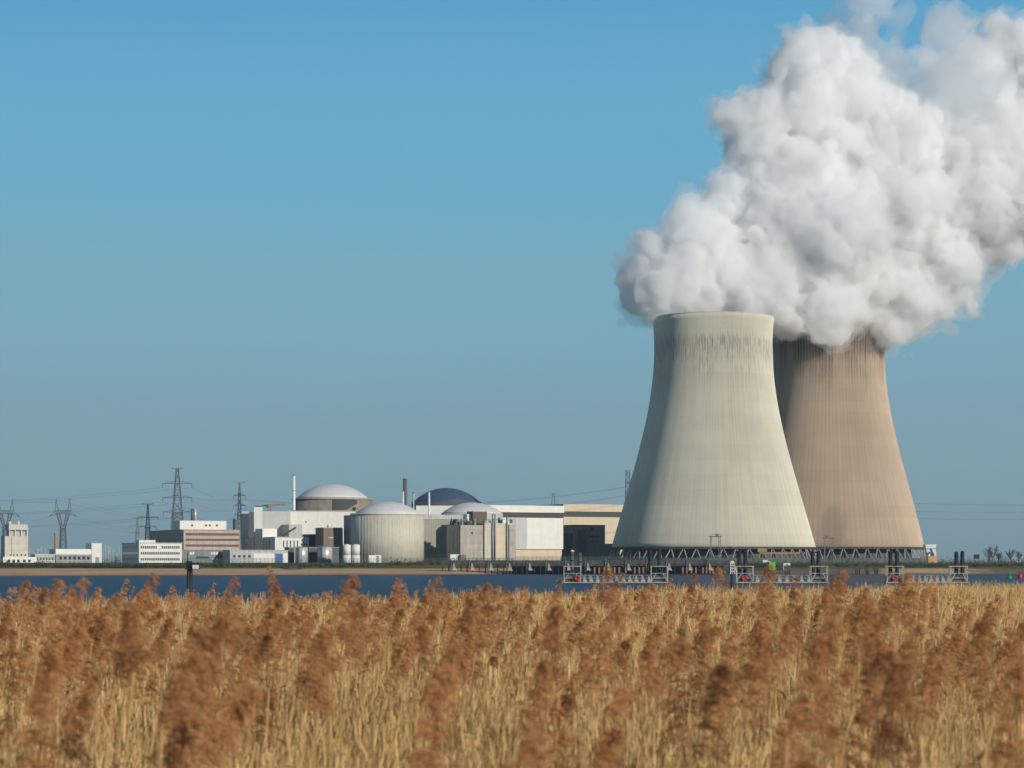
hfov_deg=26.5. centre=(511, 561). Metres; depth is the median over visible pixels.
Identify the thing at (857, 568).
mooring dolphin
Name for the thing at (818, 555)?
mooring pile
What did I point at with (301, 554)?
storage tank
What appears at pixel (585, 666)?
reed stalk
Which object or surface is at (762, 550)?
pipe bridge
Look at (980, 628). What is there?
reed stalk
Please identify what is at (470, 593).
reed stalk
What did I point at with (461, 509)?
reactor building
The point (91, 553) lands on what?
workshop hall
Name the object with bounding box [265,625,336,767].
reed stalk
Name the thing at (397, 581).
reed stalk
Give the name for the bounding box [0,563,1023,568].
grass bank
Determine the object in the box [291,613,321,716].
reed stalk
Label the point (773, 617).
reed stalk
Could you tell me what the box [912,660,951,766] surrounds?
reed stalk
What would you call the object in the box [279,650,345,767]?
reed stalk
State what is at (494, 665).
reed stalk
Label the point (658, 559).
mooring pile
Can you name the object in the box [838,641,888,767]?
reed stalk
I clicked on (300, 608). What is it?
reed stalk
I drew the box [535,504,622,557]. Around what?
turbine hall
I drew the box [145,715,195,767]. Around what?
reed stalk
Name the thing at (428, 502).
vent stack
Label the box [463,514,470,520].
white cabin
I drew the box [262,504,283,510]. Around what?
crane
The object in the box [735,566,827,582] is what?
floating pier
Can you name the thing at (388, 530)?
reactor building
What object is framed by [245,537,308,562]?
slit window block
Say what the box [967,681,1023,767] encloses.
reed stalk
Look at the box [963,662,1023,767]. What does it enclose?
reed stalk
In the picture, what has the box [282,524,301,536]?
valve house
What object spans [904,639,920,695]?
reed stalk
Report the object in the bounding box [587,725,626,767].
reed stalk
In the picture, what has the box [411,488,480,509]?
reactor building
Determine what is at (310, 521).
turbine hall
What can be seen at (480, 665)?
reed stalk
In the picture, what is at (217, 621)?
reed stalk
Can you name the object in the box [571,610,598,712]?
reed stalk
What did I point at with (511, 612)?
reed stalk
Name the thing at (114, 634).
reed stalk
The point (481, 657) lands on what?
reed stalk
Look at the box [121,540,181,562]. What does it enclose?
office block
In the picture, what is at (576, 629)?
reed stalk
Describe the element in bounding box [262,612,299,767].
reed stalk
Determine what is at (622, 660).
reed stalk
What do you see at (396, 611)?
reed stalk
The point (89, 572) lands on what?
beach
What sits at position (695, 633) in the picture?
reed stalk
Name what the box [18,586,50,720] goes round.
reed stalk
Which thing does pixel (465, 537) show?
concrete block
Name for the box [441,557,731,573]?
jetty
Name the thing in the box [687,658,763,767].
reed stalk
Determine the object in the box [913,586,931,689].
reed stalk
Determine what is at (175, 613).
reed stalk
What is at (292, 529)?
sloping duct
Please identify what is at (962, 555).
mooring pile
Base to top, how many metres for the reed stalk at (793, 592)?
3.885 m
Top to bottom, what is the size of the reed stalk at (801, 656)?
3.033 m
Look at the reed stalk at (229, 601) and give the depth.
27.24 m
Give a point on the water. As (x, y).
(374, 586)
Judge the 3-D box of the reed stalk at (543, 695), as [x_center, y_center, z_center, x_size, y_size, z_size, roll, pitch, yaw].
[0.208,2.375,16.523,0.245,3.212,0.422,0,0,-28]
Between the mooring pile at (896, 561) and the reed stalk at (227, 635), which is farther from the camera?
the mooring pile at (896, 561)
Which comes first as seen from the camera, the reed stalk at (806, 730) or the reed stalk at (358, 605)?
the reed stalk at (806, 730)
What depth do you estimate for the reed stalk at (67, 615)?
19.36 m
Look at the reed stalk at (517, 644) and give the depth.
20.56 m
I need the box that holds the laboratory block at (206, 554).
[182,550,222,562]
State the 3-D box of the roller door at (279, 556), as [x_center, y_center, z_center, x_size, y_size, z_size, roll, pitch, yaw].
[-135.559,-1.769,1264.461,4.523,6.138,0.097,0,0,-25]
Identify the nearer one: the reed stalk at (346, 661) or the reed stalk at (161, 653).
the reed stalk at (161, 653)
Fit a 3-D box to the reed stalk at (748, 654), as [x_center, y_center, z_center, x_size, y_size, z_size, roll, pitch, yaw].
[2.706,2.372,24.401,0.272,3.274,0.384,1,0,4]
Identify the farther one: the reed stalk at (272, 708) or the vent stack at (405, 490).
the vent stack at (405, 490)
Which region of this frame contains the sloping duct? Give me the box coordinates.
[281,527,295,536]
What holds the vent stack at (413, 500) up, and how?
on the ground
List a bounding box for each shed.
[30,554,55,562]
[284,547,294,562]
[307,547,316,562]
[333,547,338,562]
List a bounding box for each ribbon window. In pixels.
[150,533,182,536]
[155,539,182,541]
[186,533,238,535]
[186,539,238,540]
[186,544,238,546]
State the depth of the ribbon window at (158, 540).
1321.77 m
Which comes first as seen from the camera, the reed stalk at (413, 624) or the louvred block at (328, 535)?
the reed stalk at (413, 624)
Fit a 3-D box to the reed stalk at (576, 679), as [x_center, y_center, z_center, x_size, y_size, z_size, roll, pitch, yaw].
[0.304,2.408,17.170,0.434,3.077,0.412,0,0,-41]
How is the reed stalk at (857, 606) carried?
on the marsh ground
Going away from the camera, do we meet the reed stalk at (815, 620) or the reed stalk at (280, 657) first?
the reed stalk at (280, 657)
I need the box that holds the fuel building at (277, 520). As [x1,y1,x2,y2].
[263,511,289,536]
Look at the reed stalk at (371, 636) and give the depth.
23.21 m
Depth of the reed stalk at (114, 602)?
19.08 m
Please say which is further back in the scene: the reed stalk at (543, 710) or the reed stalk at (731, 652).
the reed stalk at (731, 652)
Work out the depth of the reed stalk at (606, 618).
26.97 m
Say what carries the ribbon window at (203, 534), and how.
in the brick office
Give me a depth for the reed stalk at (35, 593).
22.30 m
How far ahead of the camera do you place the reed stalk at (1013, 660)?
22.51 m
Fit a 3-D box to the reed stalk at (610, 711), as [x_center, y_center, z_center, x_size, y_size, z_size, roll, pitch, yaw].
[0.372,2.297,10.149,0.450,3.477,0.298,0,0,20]
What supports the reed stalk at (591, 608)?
on the marsh ground
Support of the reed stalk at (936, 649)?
on the marsh ground
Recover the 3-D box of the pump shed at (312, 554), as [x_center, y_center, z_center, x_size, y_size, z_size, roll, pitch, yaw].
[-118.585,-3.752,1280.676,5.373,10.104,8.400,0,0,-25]
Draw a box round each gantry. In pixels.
[709,534,721,558]
[823,536,833,562]
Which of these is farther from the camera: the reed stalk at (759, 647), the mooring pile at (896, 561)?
the mooring pile at (896, 561)
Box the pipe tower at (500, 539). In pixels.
[478,514,515,558]
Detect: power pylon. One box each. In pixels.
[0,499,19,562]
[49,499,76,548]
[129,518,143,542]
[137,504,158,539]
[162,468,191,529]
[233,482,244,549]
[625,470,629,497]
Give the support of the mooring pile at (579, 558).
in the water
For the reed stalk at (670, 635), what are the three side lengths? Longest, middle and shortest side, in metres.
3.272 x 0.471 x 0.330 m
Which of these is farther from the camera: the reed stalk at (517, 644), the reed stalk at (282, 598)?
the reed stalk at (282, 598)
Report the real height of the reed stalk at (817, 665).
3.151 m
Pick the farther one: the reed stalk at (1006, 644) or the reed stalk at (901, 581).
the reed stalk at (901, 581)
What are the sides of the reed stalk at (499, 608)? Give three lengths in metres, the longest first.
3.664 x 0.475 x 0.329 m
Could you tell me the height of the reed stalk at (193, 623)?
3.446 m
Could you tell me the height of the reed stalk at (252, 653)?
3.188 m
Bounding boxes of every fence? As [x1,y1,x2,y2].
[182,558,283,562]
[338,558,515,562]
[536,556,645,559]
[669,559,920,562]
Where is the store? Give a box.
[222,550,288,562]
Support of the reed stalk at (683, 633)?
on the marsh ground
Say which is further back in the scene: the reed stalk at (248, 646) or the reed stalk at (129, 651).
the reed stalk at (248, 646)
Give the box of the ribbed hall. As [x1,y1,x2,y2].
[424,515,462,562]
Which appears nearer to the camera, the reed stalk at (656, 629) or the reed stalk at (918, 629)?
the reed stalk at (918, 629)
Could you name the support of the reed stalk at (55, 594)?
on the marsh ground
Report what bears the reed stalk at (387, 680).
on the marsh ground
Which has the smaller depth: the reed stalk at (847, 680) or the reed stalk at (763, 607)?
the reed stalk at (847, 680)
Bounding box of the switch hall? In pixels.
[416,506,452,514]
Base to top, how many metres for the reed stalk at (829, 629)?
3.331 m
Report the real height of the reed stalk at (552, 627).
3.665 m
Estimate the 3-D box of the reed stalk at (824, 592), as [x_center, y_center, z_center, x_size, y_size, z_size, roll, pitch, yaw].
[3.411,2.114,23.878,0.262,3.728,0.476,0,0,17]
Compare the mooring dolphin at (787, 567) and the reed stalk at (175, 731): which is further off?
the mooring dolphin at (787, 567)
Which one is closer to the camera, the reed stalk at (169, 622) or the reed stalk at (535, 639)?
the reed stalk at (535, 639)
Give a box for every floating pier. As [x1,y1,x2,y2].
[562,566,668,582]
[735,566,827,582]
[884,566,967,582]
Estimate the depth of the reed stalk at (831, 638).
16.15 m
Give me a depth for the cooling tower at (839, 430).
1489.09 m
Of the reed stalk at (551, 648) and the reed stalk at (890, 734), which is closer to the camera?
the reed stalk at (890, 734)
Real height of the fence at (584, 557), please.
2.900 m
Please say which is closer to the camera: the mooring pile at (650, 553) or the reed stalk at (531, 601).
the reed stalk at (531, 601)
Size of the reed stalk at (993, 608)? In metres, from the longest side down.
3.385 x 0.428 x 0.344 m
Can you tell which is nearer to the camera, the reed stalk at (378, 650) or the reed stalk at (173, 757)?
the reed stalk at (173, 757)
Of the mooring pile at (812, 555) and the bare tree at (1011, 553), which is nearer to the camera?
the mooring pile at (812, 555)
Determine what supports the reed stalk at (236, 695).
on the marsh ground
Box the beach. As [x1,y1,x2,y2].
[0,568,1023,575]
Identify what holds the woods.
on the ground
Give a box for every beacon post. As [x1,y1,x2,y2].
[185,552,199,595]
[730,561,736,587]
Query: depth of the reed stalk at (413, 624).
18.38 m
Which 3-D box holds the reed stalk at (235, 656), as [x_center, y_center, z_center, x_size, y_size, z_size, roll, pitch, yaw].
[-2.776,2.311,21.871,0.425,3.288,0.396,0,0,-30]
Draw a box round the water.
[0,574,1023,616]
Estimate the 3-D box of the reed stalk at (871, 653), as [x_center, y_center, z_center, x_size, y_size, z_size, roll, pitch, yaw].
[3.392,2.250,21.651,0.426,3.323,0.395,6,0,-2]
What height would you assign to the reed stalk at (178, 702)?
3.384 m
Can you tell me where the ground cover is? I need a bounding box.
[0,560,1022,566]
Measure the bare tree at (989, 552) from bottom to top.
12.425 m
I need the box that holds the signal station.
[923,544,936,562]
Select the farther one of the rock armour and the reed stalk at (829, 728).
the rock armour
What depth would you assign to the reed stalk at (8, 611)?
24.47 m
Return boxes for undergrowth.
[0,555,511,564]
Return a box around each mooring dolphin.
[784,564,789,573]
[855,565,859,573]
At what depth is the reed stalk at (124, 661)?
12.32 m
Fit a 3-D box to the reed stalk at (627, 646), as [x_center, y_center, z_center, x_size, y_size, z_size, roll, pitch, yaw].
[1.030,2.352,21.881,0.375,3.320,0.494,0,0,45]
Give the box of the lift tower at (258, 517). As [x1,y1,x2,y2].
[254,506,262,549]
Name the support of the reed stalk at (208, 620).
on the marsh ground
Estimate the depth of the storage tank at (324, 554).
1264.33 m
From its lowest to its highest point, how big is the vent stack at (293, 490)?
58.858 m
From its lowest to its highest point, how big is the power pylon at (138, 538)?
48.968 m
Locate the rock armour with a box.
[282,564,303,568]
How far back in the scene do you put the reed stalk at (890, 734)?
8.47 m
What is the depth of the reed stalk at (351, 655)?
22.62 m
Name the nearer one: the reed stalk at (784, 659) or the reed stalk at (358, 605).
the reed stalk at (358, 605)
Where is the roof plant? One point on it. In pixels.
(480, 515)
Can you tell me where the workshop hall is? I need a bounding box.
[49,543,101,562]
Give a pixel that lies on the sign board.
(976, 556)
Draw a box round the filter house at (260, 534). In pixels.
[255,529,276,549]
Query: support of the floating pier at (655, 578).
on the water
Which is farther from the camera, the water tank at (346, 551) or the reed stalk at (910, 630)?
the water tank at (346, 551)
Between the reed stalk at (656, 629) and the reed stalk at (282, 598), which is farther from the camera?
the reed stalk at (282, 598)
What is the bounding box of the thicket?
[742,553,1023,562]
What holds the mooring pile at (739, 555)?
in the water
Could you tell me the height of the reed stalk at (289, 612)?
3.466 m
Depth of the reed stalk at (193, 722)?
9.04 m
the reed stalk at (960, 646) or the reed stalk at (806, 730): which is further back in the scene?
the reed stalk at (960, 646)
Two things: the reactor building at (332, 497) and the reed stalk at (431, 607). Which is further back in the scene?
the reactor building at (332, 497)
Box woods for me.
[0,547,121,562]
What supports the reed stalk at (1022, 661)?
on the marsh ground
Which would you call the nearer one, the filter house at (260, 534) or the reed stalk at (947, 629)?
the reed stalk at (947, 629)
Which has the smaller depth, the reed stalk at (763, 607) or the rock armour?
the reed stalk at (763, 607)
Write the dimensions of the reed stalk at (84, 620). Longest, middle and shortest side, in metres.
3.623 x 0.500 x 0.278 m
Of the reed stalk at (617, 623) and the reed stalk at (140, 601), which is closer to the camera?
the reed stalk at (617, 623)
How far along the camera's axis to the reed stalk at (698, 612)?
25.15 m
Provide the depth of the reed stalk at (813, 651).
9.31 m
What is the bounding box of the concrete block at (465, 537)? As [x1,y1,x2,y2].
[447,519,483,558]
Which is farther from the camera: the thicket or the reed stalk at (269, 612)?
the thicket
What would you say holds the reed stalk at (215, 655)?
on the marsh ground
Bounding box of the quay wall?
[512,561,734,573]
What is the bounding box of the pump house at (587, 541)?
[562,525,619,559]
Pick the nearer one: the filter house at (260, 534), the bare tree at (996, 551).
the filter house at (260, 534)
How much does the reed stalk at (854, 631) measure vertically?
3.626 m
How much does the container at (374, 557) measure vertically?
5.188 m
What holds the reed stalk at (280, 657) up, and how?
on the marsh ground
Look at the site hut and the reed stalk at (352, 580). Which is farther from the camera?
the site hut
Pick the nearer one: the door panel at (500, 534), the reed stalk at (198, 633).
the reed stalk at (198, 633)
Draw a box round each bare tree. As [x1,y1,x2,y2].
[982,547,992,561]
[988,546,998,561]
[995,552,1002,561]
[1005,549,1014,560]
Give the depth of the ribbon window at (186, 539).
1299.37 m
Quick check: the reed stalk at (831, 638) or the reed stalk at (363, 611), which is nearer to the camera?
the reed stalk at (831, 638)
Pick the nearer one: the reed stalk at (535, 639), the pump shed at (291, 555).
the reed stalk at (535, 639)
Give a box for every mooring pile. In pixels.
[570,550,574,574]
[578,551,581,581]
[648,548,652,575]
[657,548,660,574]
[737,550,741,574]
[743,549,747,574]
[810,550,814,574]
[814,550,820,574]
[888,551,892,574]
[895,551,898,574]
[954,551,958,574]
[960,551,964,574]
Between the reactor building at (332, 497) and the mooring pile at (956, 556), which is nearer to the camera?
the mooring pile at (956, 556)
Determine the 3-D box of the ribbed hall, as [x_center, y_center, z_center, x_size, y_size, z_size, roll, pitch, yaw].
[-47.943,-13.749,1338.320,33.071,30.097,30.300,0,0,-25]
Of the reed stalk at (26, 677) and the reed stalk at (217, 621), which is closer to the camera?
the reed stalk at (26, 677)
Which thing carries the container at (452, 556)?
on the ground
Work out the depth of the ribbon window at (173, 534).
1322.74 m
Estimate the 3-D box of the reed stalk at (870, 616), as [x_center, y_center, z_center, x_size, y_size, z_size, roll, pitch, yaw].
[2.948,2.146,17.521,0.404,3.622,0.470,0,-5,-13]
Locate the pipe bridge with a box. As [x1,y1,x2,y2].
[757,548,799,553]
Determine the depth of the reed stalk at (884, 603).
26.01 m
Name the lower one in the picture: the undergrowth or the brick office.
the undergrowth
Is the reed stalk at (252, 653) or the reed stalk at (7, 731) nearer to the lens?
the reed stalk at (7, 731)
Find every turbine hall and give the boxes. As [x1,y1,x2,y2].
[290,511,355,544]
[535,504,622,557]
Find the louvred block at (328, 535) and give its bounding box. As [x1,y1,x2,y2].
[315,524,342,562]
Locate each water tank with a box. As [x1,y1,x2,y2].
[343,544,350,562]
[352,544,359,562]
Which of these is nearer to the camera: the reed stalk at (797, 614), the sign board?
the reed stalk at (797, 614)
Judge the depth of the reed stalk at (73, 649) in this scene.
14.73 m
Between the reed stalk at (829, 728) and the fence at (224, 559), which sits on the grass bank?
the fence at (224, 559)
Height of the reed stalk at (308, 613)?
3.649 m
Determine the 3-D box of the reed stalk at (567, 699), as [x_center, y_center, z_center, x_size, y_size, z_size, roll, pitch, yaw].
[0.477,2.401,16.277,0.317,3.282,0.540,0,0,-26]
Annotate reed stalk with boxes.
[0,576,91,764]
[0,601,15,644]
[0,605,45,709]
[0,614,12,655]
[0,628,30,754]
[0,714,17,767]
[1,585,41,727]
[2,642,48,754]
[4,580,30,719]
[9,674,64,767]
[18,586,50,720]
[21,652,73,767]
[23,604,63,725]
[25,624,93,764]
[31,579,67,715]
[45,620,86,750]
[49,703,83,767]
[50,598,80,757]
[50,674,105,767]
[53,624,87,725]
[54,623,69,730]
[56,608,84,712]
[57,675,100,767]
[58,621,131,767]
[60,612,90,762]
[62,613,106,706]
[63,612,93,708]
[66,596,91,692]
[71,616,107,732]
[72,625,112,708]
[79,592,125,739]
[88,602,147,767]
[105,637,138,740]
[107,623,140,731]
[111,623,144,767]
[116,585,152,725]
[120,603,163,767]
[123,603,149,687]
[125,610,164,727]
[134,572,162,713]
[134,610,179,708]
[134,664,196,767]
[139,635,162,711]
[144,616,176,749]
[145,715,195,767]
[148,725,200,767]
[151,630,173,704]
[155,670,184,767]
[156,660,225,767]
[158,610,248,767]
[165,616,200,697]
[165,669,209,760]
[168,623,211,743]
[177,614,213,685]
[177,657,228,766]
[181,683,267,767]
[186,593,232,695]
[192,678,222,767]
[199,612,227,707]
[206,643,222,679]
[208,655,255,767]
[211,677,254,766]
[212,613,249,710]
[216,576,241,697]
[225,630,242,681]
[229,625,254,696]
[231,639,255,699]
[241,617,256,686]
[242,646,264,765]
[242,685,283,767]
[243,634,271,767]
[244,605,279,765]
[252,630,263,705]
[256,565,280,698]
[256,593,286,707]
[258,610,294,718]
[259,630,279,705]
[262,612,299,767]
[264,583,286,700]
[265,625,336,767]
[267,625,294,726]
[274,599,301,762]
[278,604,316,706]
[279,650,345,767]
[283,614,319,712]
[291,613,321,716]
[291,627,332,751]
[292,605,310,675]
[299,574,362,767]
[308,601,373,759]
[317,617,331,701]
[321,593,370,715]
[340,646,355,686]
[341,632,375,716]
[345,614,371,712]
[364,594,402,714]
[368,626,388,699]
[375,632,422,762]
[378,658,409,742]
[379,602,412,716]
[384,603,407,705]
[386,578,405,686]
[387,638,411,750]
[391,613,423,762]
[394,600,445,742]
[397,661,464,767]
[408,618,437,728]
[408,638,467,764]
[412,587,434,703]
[412,623,449,763]
[417,594,442,676]
[418,576,442,707]
[421,695,455,765]
[438,588,467,705]
[438,626,451,658]
[438,630,480,763]
[440,591,488,764]
[443,656,465,767]
[448,589,478,726]
[453,643,476,726]
[456,589,502,728]
[463,607,499,728]
[464,581,492,731]
[468,637,488,724]
[488,639,504,680]
[491,593,514,719]
[497,640,522,732]
[500,722,552,767]
[502,589,525,698]
[504,610,518,695]
[504,611,551,730]
[507,604,530,721]
[508,653,557,767]
[519,679,555,767]
[522,590,536,684]
[527,670,550,759]
[532,601,560,692]
[534,603,576,767]
[534,729,574,767]
[538,604,570,767]
[550,663,585,763]
[553,672,580,752]
[559,605,574,676]
[560,622,583,681]
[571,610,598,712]
[572,602,634,767]
[579,650,607,701]
[581,606,595,714]
[585,566,618,690]
[587,573,625,697]
[587,683,639,767]
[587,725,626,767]
[596,610,614,684]
[600,631,639,704]
[603,636,691,756]
[612,648,634,735]
[618,583,657,697]
[625,635,662,761]
[636,623,666,701]
[641,666,696,767]
[644,623,666,727]
[651,624,690,697]
[663,625,722,744]
[664,632,720,725]
[664,650,681,724]
[677,625,710,687]
[679,671,706,759]
[682,574,702,694]
[684,660,739,767]
[686,628,718,760]
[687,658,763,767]
[693,608,716,663]
[694,599,712,665]
[701,658,729,767]
[707,623,746,765]
[708,566,738,671]
[720,636,731,663]
[731,628,756,665]
[731,643,778,767]
[735,621,766,718]
[738,632,791,767]
[740,605,788,719]
[746,635,764,675]
[747,619,782,767]
[748,588,772,653]
[749,564,780,743]
[751,624,784,766]
[760,696,816,767]
[769,704,804,767]
[772,624,794,714]
[773,621,792,725]
[775,613,808,711]
[780,604,806,707]
[780,631,838,765]
[782,603,856,767]
[785,576,809,701]
[793,722,851,767]
[794,632,810,696]
[796,649,835,740]
[800,664,859,759]
[806,606,825,685]
[810,585,832,711]
[812,577,838,686]
[816,621,837,688]
[822,593,868,755]
[828,569,852,713]
[829,585,870,745]
[833,695,881,767]
[835,627,855,688]
[835,651,922,767]
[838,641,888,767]
[839,601,871,737]
[840,617,874,715]
[843,597,878,751]
[843,599,901,766]
[844,645,896,767]
[855,624,882,706]
[864,606,905,762]
[869,646,937,767]
[870,618,892,700]
[874,643,915,767]
[877,596,891,633]
[879,574,916,696]
[880,572,910,665]
[880,647,920,766]
[885,586,914,701]
[889,622,927,750]
[896,578,922,717]
[896,641,918,720]
[898,613,920,680]
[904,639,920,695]
[904,641,943,766]
[910,645,941,737]
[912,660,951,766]
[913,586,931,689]
[918,631,965,717]
[936,616,956,710]
[940,611,973,732]
[948,638,974,710]
[950,625,971,668]
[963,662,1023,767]
[964,606,999,711]
[964,618,1007,767]
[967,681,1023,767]
[971,634,996,756]
[983,608,1001,704]
[994,639,1017,748]
[997,654,1023,761]
[1001,619,1023,749]
[1006,635,1022,707]
[1010,622,1023,720]
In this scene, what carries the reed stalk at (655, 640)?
on the marsh ground
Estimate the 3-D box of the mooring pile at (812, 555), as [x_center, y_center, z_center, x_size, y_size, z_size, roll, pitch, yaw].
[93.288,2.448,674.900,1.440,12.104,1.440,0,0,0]
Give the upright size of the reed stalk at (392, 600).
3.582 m
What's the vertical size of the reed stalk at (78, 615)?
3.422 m
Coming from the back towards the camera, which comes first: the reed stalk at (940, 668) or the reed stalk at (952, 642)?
the reed stalk at (952, 642)
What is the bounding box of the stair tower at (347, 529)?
[344,515,350,544]
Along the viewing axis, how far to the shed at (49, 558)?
1292.89 m
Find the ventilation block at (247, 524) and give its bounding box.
[241,512,253,549]
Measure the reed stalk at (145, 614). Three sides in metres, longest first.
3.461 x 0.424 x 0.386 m
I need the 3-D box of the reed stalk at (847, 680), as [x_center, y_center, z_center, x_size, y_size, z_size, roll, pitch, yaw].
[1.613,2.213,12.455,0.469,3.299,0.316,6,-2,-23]
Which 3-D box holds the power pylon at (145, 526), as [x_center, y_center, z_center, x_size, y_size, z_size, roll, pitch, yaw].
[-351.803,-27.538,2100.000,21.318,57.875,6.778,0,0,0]
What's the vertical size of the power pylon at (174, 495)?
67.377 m
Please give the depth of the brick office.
1303.20 m
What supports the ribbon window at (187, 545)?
in the brick office
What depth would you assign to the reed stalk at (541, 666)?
9.85 m
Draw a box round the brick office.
[148,508,238,549]
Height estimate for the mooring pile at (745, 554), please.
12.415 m
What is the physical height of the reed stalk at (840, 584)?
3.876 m
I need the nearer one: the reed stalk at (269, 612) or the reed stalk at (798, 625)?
the reed stalk at (269, 612)
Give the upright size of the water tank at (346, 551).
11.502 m
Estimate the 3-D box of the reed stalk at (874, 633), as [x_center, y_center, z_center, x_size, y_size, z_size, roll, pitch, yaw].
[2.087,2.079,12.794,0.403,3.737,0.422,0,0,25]
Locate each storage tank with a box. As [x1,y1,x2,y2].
[295,546,307,562]
[317,546,332,562]
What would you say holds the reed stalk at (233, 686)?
on the marsh ground
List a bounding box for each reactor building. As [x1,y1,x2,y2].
[292,484,372,511]
[350,502,424,562]
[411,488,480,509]
[441,502,502,522]
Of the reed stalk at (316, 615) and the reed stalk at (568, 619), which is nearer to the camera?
the reed stalk at (316, 615)
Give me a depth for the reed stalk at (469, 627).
16.12 m
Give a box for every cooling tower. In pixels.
[603,311,824,562]
[773,321,925,562]
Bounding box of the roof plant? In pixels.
[467,511,486,522]
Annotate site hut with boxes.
[780,563,789,569]
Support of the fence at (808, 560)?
on the grass bank
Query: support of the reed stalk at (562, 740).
on the marsh ground
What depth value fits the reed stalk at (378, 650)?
25.37 m
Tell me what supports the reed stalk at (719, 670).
on the marsh ground
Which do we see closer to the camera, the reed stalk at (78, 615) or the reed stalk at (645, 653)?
the reed stalk at (645, 653)
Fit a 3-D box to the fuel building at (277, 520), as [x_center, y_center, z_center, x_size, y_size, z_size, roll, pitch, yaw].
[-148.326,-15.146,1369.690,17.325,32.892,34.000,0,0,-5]
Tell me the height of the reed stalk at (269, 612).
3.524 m
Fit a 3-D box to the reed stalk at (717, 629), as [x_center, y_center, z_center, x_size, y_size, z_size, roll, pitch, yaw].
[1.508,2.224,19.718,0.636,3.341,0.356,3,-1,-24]
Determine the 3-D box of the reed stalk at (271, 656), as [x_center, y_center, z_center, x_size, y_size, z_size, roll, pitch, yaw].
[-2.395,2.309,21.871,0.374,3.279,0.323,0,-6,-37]
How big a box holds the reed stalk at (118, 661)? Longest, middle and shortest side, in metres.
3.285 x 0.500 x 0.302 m
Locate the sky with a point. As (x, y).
(368, 247)
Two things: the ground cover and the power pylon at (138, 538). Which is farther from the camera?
the power pylon at (138, 538)
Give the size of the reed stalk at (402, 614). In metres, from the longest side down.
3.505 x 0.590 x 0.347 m
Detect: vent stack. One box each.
[292,475,295,510]
[403,479,407,504]
[412,492,414,508]
[428,491,429,514]
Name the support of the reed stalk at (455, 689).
on the marsh ground
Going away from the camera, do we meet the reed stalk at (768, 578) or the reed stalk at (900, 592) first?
the reed stalk at (768, 578)
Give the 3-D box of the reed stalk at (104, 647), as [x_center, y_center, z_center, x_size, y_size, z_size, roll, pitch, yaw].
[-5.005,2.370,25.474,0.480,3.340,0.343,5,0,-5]
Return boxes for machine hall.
[489,493,563,559]
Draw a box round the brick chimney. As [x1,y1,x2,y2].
[54,533,57,548]
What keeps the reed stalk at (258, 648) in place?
on the marsh ground
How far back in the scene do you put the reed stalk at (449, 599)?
23.27 m
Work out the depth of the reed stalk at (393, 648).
19.96 m
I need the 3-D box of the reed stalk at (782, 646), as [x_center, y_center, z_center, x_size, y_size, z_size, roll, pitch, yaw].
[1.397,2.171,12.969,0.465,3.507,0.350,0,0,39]
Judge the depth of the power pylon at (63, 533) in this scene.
1699.80 m
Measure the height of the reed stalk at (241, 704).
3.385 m
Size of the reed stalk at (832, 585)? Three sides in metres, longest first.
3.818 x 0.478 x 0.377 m
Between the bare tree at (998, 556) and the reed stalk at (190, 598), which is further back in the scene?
the bare tree at (998, 556)
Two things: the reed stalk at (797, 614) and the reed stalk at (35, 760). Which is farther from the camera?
the reed stalk at (797, 614)
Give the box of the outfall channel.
[285,564,302,569]
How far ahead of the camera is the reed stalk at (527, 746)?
7.64 m
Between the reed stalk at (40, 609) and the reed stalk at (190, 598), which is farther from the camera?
the reed stalk at (40, 609)
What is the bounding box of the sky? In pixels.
[0,0,1023,561]
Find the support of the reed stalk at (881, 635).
on the marsh ground
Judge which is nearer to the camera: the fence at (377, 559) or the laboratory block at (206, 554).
the fence at (377, 559)
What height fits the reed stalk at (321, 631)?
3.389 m
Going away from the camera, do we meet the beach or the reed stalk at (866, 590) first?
the reed stalk at (866, 590)
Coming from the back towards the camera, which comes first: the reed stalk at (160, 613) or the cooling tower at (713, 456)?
the cooling tower at (713, 456)
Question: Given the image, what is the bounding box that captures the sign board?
[974,554,978,562]
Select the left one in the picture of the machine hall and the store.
the store
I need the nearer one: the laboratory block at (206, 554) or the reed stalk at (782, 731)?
the reed stalk at (782, 731)
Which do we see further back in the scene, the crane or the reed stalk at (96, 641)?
the crane
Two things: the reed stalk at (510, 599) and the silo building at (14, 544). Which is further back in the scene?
the silo building at (14, 544)
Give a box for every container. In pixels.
[367,555,380,562]
[448,554,459,558]
[766,562,775,569]
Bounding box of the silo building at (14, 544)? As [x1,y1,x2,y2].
[1,521,36,562]
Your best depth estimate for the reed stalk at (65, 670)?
22.98 m
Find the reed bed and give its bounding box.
[0,575,1023,767]
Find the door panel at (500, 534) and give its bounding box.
[496,530,504,555]
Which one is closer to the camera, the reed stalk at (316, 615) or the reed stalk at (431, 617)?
the reed stalk at (431, 617)
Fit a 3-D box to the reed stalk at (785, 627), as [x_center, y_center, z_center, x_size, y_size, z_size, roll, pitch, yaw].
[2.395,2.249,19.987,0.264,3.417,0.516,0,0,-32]
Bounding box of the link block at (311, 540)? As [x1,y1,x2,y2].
[302,534,314,546]
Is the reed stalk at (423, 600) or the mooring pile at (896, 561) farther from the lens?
the mooring pile at (896, 561)
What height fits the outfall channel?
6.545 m
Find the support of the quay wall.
on the beach
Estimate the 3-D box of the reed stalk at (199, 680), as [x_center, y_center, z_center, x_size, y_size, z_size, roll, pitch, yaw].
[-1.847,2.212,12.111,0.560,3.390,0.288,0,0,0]
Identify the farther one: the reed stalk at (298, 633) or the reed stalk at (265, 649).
the reed stalk at (298, 633)
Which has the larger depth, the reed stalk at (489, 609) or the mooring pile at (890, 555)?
the mooring pile at (890, 555)
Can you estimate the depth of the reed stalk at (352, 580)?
14.48 m
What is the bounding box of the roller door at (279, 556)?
[275,554,282,562]

